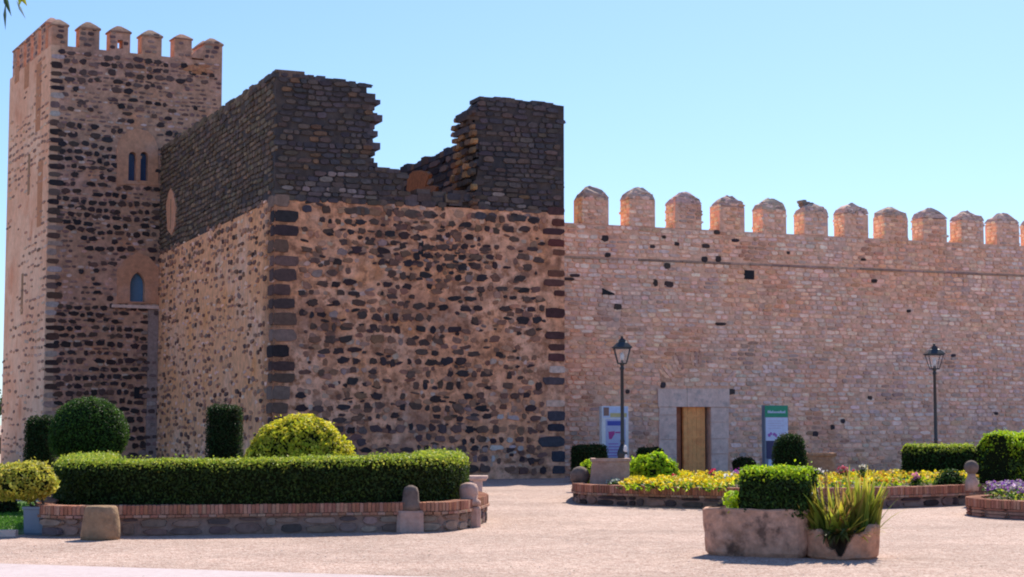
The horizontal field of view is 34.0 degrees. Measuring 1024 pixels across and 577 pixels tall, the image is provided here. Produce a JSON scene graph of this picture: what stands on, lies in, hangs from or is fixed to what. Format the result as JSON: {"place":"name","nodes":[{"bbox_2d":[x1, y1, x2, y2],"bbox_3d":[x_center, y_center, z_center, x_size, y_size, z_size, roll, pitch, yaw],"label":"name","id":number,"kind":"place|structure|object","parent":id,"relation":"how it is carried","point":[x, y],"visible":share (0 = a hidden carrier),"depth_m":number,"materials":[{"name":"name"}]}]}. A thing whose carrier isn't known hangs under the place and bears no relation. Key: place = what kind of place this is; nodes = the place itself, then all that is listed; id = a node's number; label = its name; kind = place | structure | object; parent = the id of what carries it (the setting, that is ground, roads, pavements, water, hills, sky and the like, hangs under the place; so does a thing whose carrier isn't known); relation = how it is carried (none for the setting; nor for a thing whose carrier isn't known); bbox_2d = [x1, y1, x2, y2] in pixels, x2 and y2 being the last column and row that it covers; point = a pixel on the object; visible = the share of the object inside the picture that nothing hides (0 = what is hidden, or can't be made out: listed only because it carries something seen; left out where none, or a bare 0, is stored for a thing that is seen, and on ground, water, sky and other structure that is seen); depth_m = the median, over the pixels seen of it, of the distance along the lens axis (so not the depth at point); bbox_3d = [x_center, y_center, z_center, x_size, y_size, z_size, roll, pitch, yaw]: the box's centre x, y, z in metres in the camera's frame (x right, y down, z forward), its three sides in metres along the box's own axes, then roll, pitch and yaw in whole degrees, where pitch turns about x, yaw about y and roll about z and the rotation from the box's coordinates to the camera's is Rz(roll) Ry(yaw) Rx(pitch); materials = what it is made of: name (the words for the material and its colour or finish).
{"place":"outdoors","nodes":[
{"label":"outdoors","id":0,"kind":"place"},
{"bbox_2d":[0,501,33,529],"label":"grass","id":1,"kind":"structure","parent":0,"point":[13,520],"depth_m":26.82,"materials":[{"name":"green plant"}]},
{"bbox_2d":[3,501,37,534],"bbox_3d":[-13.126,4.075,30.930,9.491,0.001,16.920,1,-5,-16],"label":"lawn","id":2,"kind":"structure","parent":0,"point":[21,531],"depth_m":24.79,"materials":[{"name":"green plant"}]},
{"bbox_2d":[0,498,20,512],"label":"shrub","id":3,"kind":"object","parent":2,"relation":"on","point":[9,506],"visible":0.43,"depth_m":29.12,"materials":[{"name":"green plant"}]},
{"bbox_2d":[20,414,56,471],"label":"topiary pillar","id":4,"kind":"structure","parent":2,"relation":"on","point":[36,438],"depth_m":32.15,"materials":[{"name":"green plant"}]},
{"bbox_2d":[0,563,418,576],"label":"pavement","id":5,"kind":"structure","parent":0,"point":[19,570],"depth_m":17.73,"materials":[{"name":"grey concrete"}]},
{"bbox_2d":[3,0,26,29],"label":"overhanging tree","id":6,"kind":"object","parent":5,"relation":"on","point":[6,3],"visible":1,"depth_m":9.15,"materials":[{"name":"green plant"}]},
{"bbox_2d":[0,425,1023,576],"bbox_3d":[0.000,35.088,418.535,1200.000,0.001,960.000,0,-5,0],"label":"gravel ground","id":7,"kind":"structure","parent":0,"point":[622,541],"depth_m":21.30,"materials":[{"name":"beige gravel"}]},
{"bbox_2d":[0,389,1,417],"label":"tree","id":8,"kind":"object","parent":7,"relation":"on","point":[0,404],"visible":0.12,"depth_m":94.84,"materials":[{"name":"green plant"}]},
{"bbox_2d":[0,530,17,536],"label":"kerb","id":9,"kind":"structure","parent":7,"relation":"on","point":[8,533],"depth_m":23.52,"materials":[{"name":"concrete"}]},
{"bbox_2d":[22,505,42,534],"bbox_3d":[-6.766,3.328,24.049,0.430,0.400,0.430,0,-5,0],"label":"planter box","id":10,"kind":"object","parent":7,"relation":"on","point":[33,525],"visible":0.5,"depth_m":23.85,"materials":[{"name":"grey concrete"}]},
{"bbox_2d":[0,457,60,506],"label":"potted shrub","id":11,"kind":"object","parent":10,"relation":"in","point":[32,481],"visible":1,"depth_m":23.85,"materials":[{"name":"yellow plant"}]},
{"bbox_2d":[80,505,119,540],"bbox_3d":[-5.646,3.212,22.989,0.542,0.463,0.531,0,-5,0],"label":"stone stump","id":12,"kind":"object","parent":7,"relation":"on","point":[100,522],"visible":1,"depth_m":22.79,"materials":[{"name":"beige stone"}]},
{"bbox_2d":[1,18,223,463],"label":"castle keep","id":13,"kind":"structure","parent":7,"relation":"on","point":[93,129],"depth_m":59.61,"materials":[{"name":"stone"}]},
{"bbox_2d":[20,273,23,314],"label":"slit window","id":14,"kind":"structure","parent":13,"relation":"in","point":[22,274],"depth_m":61.40,"materials":[{"name":"brown stone"}]},
{"bbox_2d":[27,154,29,194],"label":"slit window","id":15,"kind":"structure","parent":13,"relation":"in","point":[28,184],"depth_m":61.14,"materials":[{"name":"brown stone"}]},
{"bbox_2d":[134,387,139,398],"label":"slit window","id":16,"kind":"structure","parent":13,"relation":"in","point":[136,389],"depth_m":59.41,"materials":[{"name":"black"}]},
{"bbox_2d":[35,491,489,536],"bbox_3d":[-4.257,3.732,28.670,7.280,0.533,9.473,1,-5,-12],"label":"raised bed","id":17,"kind":"object","parent":7,"relation":"on","point":[195,519],"visible":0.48,"depth_m":24.07,"materials":[{"name":"stone"}]},
{"bbox_2d":[47,395,129,457],"bbox_3d":[-7.680,2.838,30.380,1.429,1.798,1.493,-2,-5,28],"label":"topiary tree","id":18,"kind":"object","parent":17,"relation":"on","point":[87,424],"visible":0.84,"depth_m":29.94,"materials":[{"name":"green plant"}]},
{"bbox_2d":[204,401,243,458],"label":"topiary pillar","id":19,"kind":"structure","parent":17,"relation":"on","point":[224,435],"depth_m":31.13,"materials":[{"name":"green plant"}]},
{"bbox_2d":[49,447,472,505],"bbox_3d":[-4.223,3.039,26.945,7.155,0.948,6.049,0,-5,0],"label":"hedge","id":20,"kind":"object","parent":17,"relation":"on","point":[110,478],"visible":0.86,"depth_m":24.37,"materials":[{"name":"green plant"}]},
{"bbox_2d":[243,412,354,460],"bbox_3d":[-3.505,2.721,27.904,2.034,1.336,1.990,0,-5,0],"label":"dome shrub","id":21,"kind":"object","parent":17,"relation":"on","point":[295,435],"visible":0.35,"depth_m":27.35,"materials":[{"name":"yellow plant"}]},
{"bbox_2d":[156,69,565,478],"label":"ruined tower","id":22,"kind":"structure","parent":7,"relation":"on","point":[316,260],"depth_m":47.44,"materials":[{"name":"stone"}]},
{"bbox_2d":[396,485,423,531],"bbox_3d":[-1.490,3.233,24.605,0.400,0.678,0.360,0,-5,0],"label":"stone post","id":23,"kind":"object","parent":7,"relation":"on","point":[410,521],"visible":0.98,"depth_m":24.44,"materials":[{"name":"grey stone"}]},
{"bbox_2d":[459,482,480,527],"bbox_3d":[-0.666,3.324,25.730,0.374,0.678,0.365,0,-5,0],"label":"stone post","id":24,"kind":"object","parent":7,"relation":"on","point":[468,490],"visible":0.7,"depth_m":25.61,"materials":[{"name":"beige stone"}]},
{"bbox_2d":[469,475,487,491],"bbox_3d":[-1.142,4.387,37.369,1.200,0.414,0.440,0,-5,0],"label":"stone bench","id":25,"kind":"object","parent":7,"relation":"on","point":[477,479],"visible":0.3,"depth_m":37.20,"materials":[{"name":"stone"}]},
{"bbox_2d":[569,442,608,481],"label":"hedge","id":26,"kind":"object","parent":7,"relation":"on","point":[580,453],"visible":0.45,"depth_m":44.77,"materials":[{"name":"green plant"}]},
{"bbox_2d":[599,406,628,457],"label":"notice board","id":27,"kind":"object","parent":7,"relation":"on","point":[610,426],"visible":0.59,"depth_m":48.25,"materials":[{"name":"white paint"}]},
{"bbox_2d":[612,336,631,457],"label":"street lamp","id":28,"kind":"object","parent":7,"relation":"on","point":[622,343],"visible":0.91,"depth_m":41.84,"materials":[{"name":"metal"}]},
{"bbox_2d":[636,445,664,456],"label":"hedge","id":29,"kind":"object","parent":7,"relation":"on","point":[642,450],"visible":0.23,"depth_m":47.01,"materials":[{"name":"green plant"}]},
{"bbox_2d":[732,456,755,470],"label":"hedge","id":30,"kind":"object","parent":7,"relation":"on","point":[738,462],"visible":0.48,"depth_m":46.87,"materials":[{"name":"green plant"}]},
{"bbox_2d":[702,506,809,557],"bbox_3d":[2.992,2.934,20.245,1.361,0.579,0.679,-2,-5,26],"label":"planter trough","id":31,"kind":"object","parent":7,"relation":"on","point":[772,533],"visible":0.84,"depth_m":19.94,"materials":[{"name":"stone"}]},
{"bbox_2d":[722,490,739,512],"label":"lettuce plant","id":32,"kind":"object","parent":31,"relation":"in","point":[734,503],"visible":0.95,"depth_m":20.18,"materials":[{"name":"green plant"}]},
{"bbox_2d":[735,459,819,518],"bbox_3d":[3.216,2.442,20.183,0.990,0.780,0.742,-2,-5,26],"label":"box shrub","id":33,"kind":"object","parent":31,"relation":"in","point":[781,486],"visible":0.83,"depth_m":19.96,"materials":[{"name":"green plant"}]},
{"bbox_2d":[762,405,787,466],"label":"notice board","id":34,"kind":"object","parent":7,"relation":"on","point":[774,422],"visible":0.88,"depth_m":48.52,"materials":[{"name":"white metal"}]},
{"bbox_2d":[571,472,1005,508],"bbox_3d":[7.610,4.387,36.610,14.668,0.493,8.297,3,-6,-35],"label":"raised bed","id":35,"kind":"object","parent":7,"relation":"on","point":[907,496],"visible":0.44,"depth_m":31.83,"materials":[{"name":"stone"}]},
{"bbox_2d":[570,466,589,486],"bbox_3d":[1.381,3.819,34.004,0.405,0.409,0.399,0,-5,0],"label":"stone ball","id":36,"kind":"object","parent":35,"relation":"on","point":[579,474],"visible":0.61,"depth_m":33.86,"materials":[{"name":"grey stone"}]},
{"bbox_2d":[580,459,591,482],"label":"lime shrub","id":37,"kind":"object","parent":35,"relation":"on","point":[586,464],"visible":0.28,"depth_m":34.92,"materials":[{"name":"green plant"}]},
{"bbox_2d":[589,458,630,484],"bbox_3d":[1.973,3.728,33.898,0.840,0.575,0.625,0,-5,0],"label":"stone trough","id":38,"kind":"object","parent":35,"relation":"on","point":[603,470],"visible":0.9,"depth_m":33.66,"materials":[{"name":"beige stone"}]},
{"bbox_2d":[604,478,619,484],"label":"flower clump","id":39,"kind":"object","parent":35,"relation":"on","point":[612,482],"visible":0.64,"depth_m":33.16,"materials":[{"name":"white plant"}]},
{"bbox_2d":[630,448,680,477],"bbox_3d":[2.930,3.752,34.836,1.200,0.867,1.095,0,-5,0],"label":"lime shrub","id":40,"kind":"object","parent":35,"relation":"on","point":[655,463],"visible":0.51,"depth_m":34.53,"materials":[{"name":"green plant"}]},
{"bbox_2d":[615,469,738,491],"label":"yellow flowers","id":41,"kind":"object","parent":35,"relation":"on","point":[688,480],"visible":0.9,"depth_m":31.74,"materials":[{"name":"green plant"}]},
{"bbox_2d":[702,468,716,475],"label":"flower clump","id":42,"kind":"object","parent":35,"relation":"on","point":[710,472],"visible":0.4,"depth_m":34.28,"materials":[{"name":"red plant"}]},
{"bbox_2d":[730,468,742,476],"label":"flower clump","id":43,"kind":"object","parent":35,"relation":"on","point":[736,471],"visible":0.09,"depth_m":35.29,"materials":[{"name":"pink plant"}]},
{"bbox_2d":[771,432,808,466],"bbox_3d":[6.100,3.724,36.833,0.843,1.178,0.849,-3,-6,35],"label":"topiary drum","id":44,"kind":"object","parent":35,"relation":"on","point":[789,449],"visible":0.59,"depth_m":36.59,"materials":[{"name":"green plant"}]},
{"bbox_2d":[804,453,836,473],"bbox_3d":[6.894,3.998,37.538,0.720,0.617,0.525,0,-5,0],"label":"stone trough","id":45,"kind":"object","parent":35,"relation":"on","point":[825,461],"visible":0.65,"depth_m":37.35,"materials":[{"name":"beige stone"}]},
{"bbox_2d":[815,468,827,478],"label":"flower clump","id":46,"kind":"object","parent":35,"relation":"on","point":[821,473],"visible":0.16,"depth_m":34.79,"materials":[{"name":"white plant"}]},
{"bbox_2d":[832,465,854,483],"bbox_3d":[6.924,3.877,34.811,0.530,0.410,0.410,0,-5,0],"label":"flower clump","id":47,"kind":"object","parent":35,"relation":"on","point":[843,467],"visible":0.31,"depth_m":34.77,"materials":[{"name":"pink plant"}]},
{"bbox_2d":[857,464,869,477],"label":"flower clump","id":48,"kind":"object","parent":35,"relation":"on","point":[861,470],"visible":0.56,"depth_m":34.30,"materials":[{"name":"white plant"}]},
{"bbox_2d":[817,468,978,487],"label":"yellow flowers","id":49,"kind":"object","parent":35,"relation":"on","point":[899,477],"visible":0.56,"depth_m":34.33,"materials":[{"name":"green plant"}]},
{"bbox_2d":[907,472,926,485],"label":"flower clump","id":50,"kind":"object","parent":35,"relation":"on","point":[917,478],"visible":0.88,"depth_m":33.25,"materials":[{"name":"pink plant"}]},
{"bbox_2d":[899,441,978,477],"bbox_3d":[9.874,4.007,38.592,1.728,0.999,1.019,1,-5,-15],"label":"hedge","id":51,"kind":"object","parent":35,"relation":"on","point":[926,457],"visible":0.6,"depth_m":38.25,"materials":[{"name":"green plant"}]},
{"bbox_2d":[933,467,965,484],"bbox_3d":[8.678,3.781,33.112,0.725,0.482,0.595,3,-6,-36],"label":"shrub","id":52,"kind":"object","parent":35,"relation":"on","point":[950,477],"visible":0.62,"depth_m":32.99,"materials":[{"name":"green plant"}]},
{"bbox_2d":[964,460,978,490],"bbox_3d":[8.819,3.585,32.116,0.277,0.576,0.273,0,-5,0],"label":"stone post","id":53,"kind":"object","parent":35,"relation":"on","point":[971,468],"visible":0.99,"depth_m":32.02,"materials":[{"name":"beige stone"}]},
{"bbox_2d":[977,428,1023,483],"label":"hedge","id":54,"kind":"object","parent":35,"relation":"on","point":[1000,457],"visible":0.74,"depth_m":33.35,"materials":[{"name":"green plant"}]},
{"bbox_2d":[564,186,1023,475],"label":"curtain wall","id":55,"kind":"structure","parent":7,"relation":"on","point":[726,326],"depth_m":53.35,"materials":[{"name":"stone"}]},
{"bbox_2d":[682,407,704,472],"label":"door leaf","id":56,"kind":"structure","parent":55,"relation":"in","point":[693,418],"depth_m":51.82,"materials":[{"name":"brown wood"}]},
{"bbox_2d":[807,522,879,559],"bbox_3d":[3.922,2.989,19.917,0.911,0.419,0.889,0,-5,0],"label":"stone bowl","id":57,"kind":"object","parent":7,"relation":"on","point":[857,547],"visible":0.81,"depth_m":19.59,"materials":[{"name":"beige stone"}]},
{"bbox_2d":[786,464,902,546],"bbox_3d":[3.934,2.573,19.976,1.195,0.976,1.306,-4,-6,44],"label":"spiky plant","id":58,"kind":"object","parent":57,"relation":"in","point":[846,516],"visible":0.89,"depth_m":19.85,"materials":[{"name":"green plant"}]},
{"bbox_2d":[923,343,945,443],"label":"street lamp","id":59,"kind":"object","parent":7,"relation":"on","point":[933,350],"visible":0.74,"depth_m":45.36,"materials":[{"name":"metal"}]},
{"bbox_2d":[965,494,1023,519],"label":"circular bed","id":60,"kind":"object","parent":7,"relation":"on","point":[983,506],"visible":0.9,"depth_m":28.11,"materials":[{"name":"brick"}]},
{"bbox_2d":[977,479,1023,499],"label":"purple flowers","id":61,"kind":"object","parent":60,"relation":"on","point":[1013,489],"visible":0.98,"depth_m":28.79,"materials":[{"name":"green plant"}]},
{"bbox_2d":[0,0,1023,424],"label":"sky","id":62,"kind":"structure","parent":0,"point":[910,107],"materials":[{"name":"blue"}]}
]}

